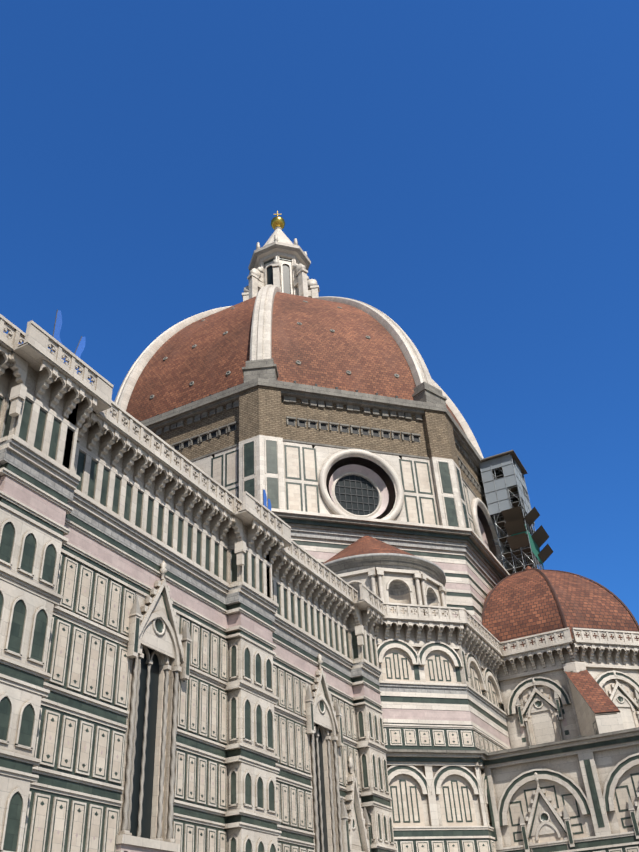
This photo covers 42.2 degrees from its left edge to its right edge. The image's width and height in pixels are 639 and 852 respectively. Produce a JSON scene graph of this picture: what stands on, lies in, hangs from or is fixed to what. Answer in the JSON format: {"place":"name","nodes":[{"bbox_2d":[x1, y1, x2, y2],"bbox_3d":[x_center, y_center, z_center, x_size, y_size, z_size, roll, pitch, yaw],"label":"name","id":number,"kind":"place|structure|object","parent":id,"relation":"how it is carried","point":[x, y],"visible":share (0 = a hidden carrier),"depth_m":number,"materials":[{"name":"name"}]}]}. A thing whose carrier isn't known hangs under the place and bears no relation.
{"place":"outdoors","nodes":[
{"label":"outdoors","id":0,"kind":"place"},
{"bbox_2d":[0,314,396,851],"bbox_3d":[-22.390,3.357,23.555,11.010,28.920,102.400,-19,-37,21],"label":"aisle wall","id":1,"kind":"structure","parent":0,"point":[188,661],"depth_m":42.37,"materials":[{"name":"white stone"}]},
{"bbox_2d":[0,0,638,623],"label":"sky","id":2,"kind":"structure","parent":0,"point":[465,173],"materials":[{"name":"blue"}]},
{"label":"ground","id":3,"kind":"structure","parent":0,"visible":0},
{"bbox_2d":[143,386,510,746],"bbox_3d":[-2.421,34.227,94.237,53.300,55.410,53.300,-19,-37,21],"label":"drum","id":4,"kind":"object","parent":3,"relation":"on","point":[318,469],"visible":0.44,"depth_m":85.86,"materials":[{"name":"white stone"}]},
{"bbox_2d":[126,292,465,434],"bbox_3d":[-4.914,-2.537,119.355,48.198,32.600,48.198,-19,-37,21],"label":"dome roof tiles","id":5,"kind":"object","parent":4,"relation":"on","point":[326,357],"visible":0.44,"depth_m":97.52,"materials":[{"name":"red tile"}]},
{"bbox_2d":[139,301,398,421],"bbox_3d":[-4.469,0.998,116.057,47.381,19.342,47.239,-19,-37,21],"label":"dome openings","id":6,"kind":"object","parent":5,"relation":"in","point":[298,362],"visible":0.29,"depth_m":96.39,"materials":[{"name":"black"}]},
{"bbox_2d":[112,358,481,471],"bbox_3d":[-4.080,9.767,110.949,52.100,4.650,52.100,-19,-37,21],"label":"dome base cornice","id":7,"kind":"structure","parent":4,"relation":"on","point":[264,373],"depth_m":89.92,"materials":[{"name":"grey stone"}]},
{"bbox_2d":[111,284,483,458],"bbox_3d":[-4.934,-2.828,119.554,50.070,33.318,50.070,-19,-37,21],"label":"dome ribs","id":8,"kind":"object","parent":4,"relation":"on","point":[261,339],"visible":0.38,"depth_m":101.83,"materials":[{"name":"white stone"}]},
{"bbox_2d":[242,211,319,300],"bbox_3d":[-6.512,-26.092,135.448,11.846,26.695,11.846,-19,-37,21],"label":"lantern","id":9,"kind":"object","parent":8,"relation":"on","point":[280,260],"visible":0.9,"depth_m":131.40,"materials":[{"name":"white stone"}]},
{"bbox_2d":[319,536,446,616],"bbox_3d":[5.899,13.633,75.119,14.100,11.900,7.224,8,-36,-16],"label":"exedra","id":10,"kind":"object","parent":4,"relation":"attached to","point":[384,572],"visible":0.58,"depth_m":72.47,"materials":[{"name":"white stone"}]},
{"bbox_2d":[288,536,500,690],"bbox_3d":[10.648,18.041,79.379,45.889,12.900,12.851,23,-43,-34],"label":"drum base","id":11,"kind":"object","parent":4,"relation":"on","point":[469,586],"depth_m":81.50,"materials":[{"name":"white stone"}]},
{"bbox_2d":[478,450,552,574],"bbox_3d":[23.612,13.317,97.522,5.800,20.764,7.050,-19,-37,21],"label":"scaffold","id":12,"kind":"object","parent":4,"relation":"attached to","point":[505,490],"visible":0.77,"depth_m":98.12,"materials":[{"name":"silver metal"}]},
{"bbox_2d":[374,602,510,851],"bbox_3d":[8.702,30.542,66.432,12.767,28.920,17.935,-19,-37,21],"label":"sacristy block","id":13,"kind":"structure","parent":3,"relation":"on","point":[444,715],"depth_m":65.21,"materials":[{"name":"white stone"}]},
{"bbox_2d":[481,566,638,851],"bbox_3d":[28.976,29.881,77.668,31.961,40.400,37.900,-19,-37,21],"label":"domed apse","id":14,"kind":"structure","parent":3,"relation":"on","point":[562,774],"depth_m":73.21,"materials":[{"name":"white stone"}]},
{"bbox_3d":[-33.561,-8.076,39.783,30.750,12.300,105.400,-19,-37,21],"label":"nave roofs","id":15,"kind":"object","parent":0,"visible":0},
{"bbox_2d":[50,310,270,515],"bbox_3d":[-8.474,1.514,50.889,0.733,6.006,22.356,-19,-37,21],"label":"flags","id":16,"kind":"object","parent":15,"relation":"attached to","point":[79,351],"visible":0.56,"depth_m":44.48,"materials":[{"name":"blue fabric"}]}
]}

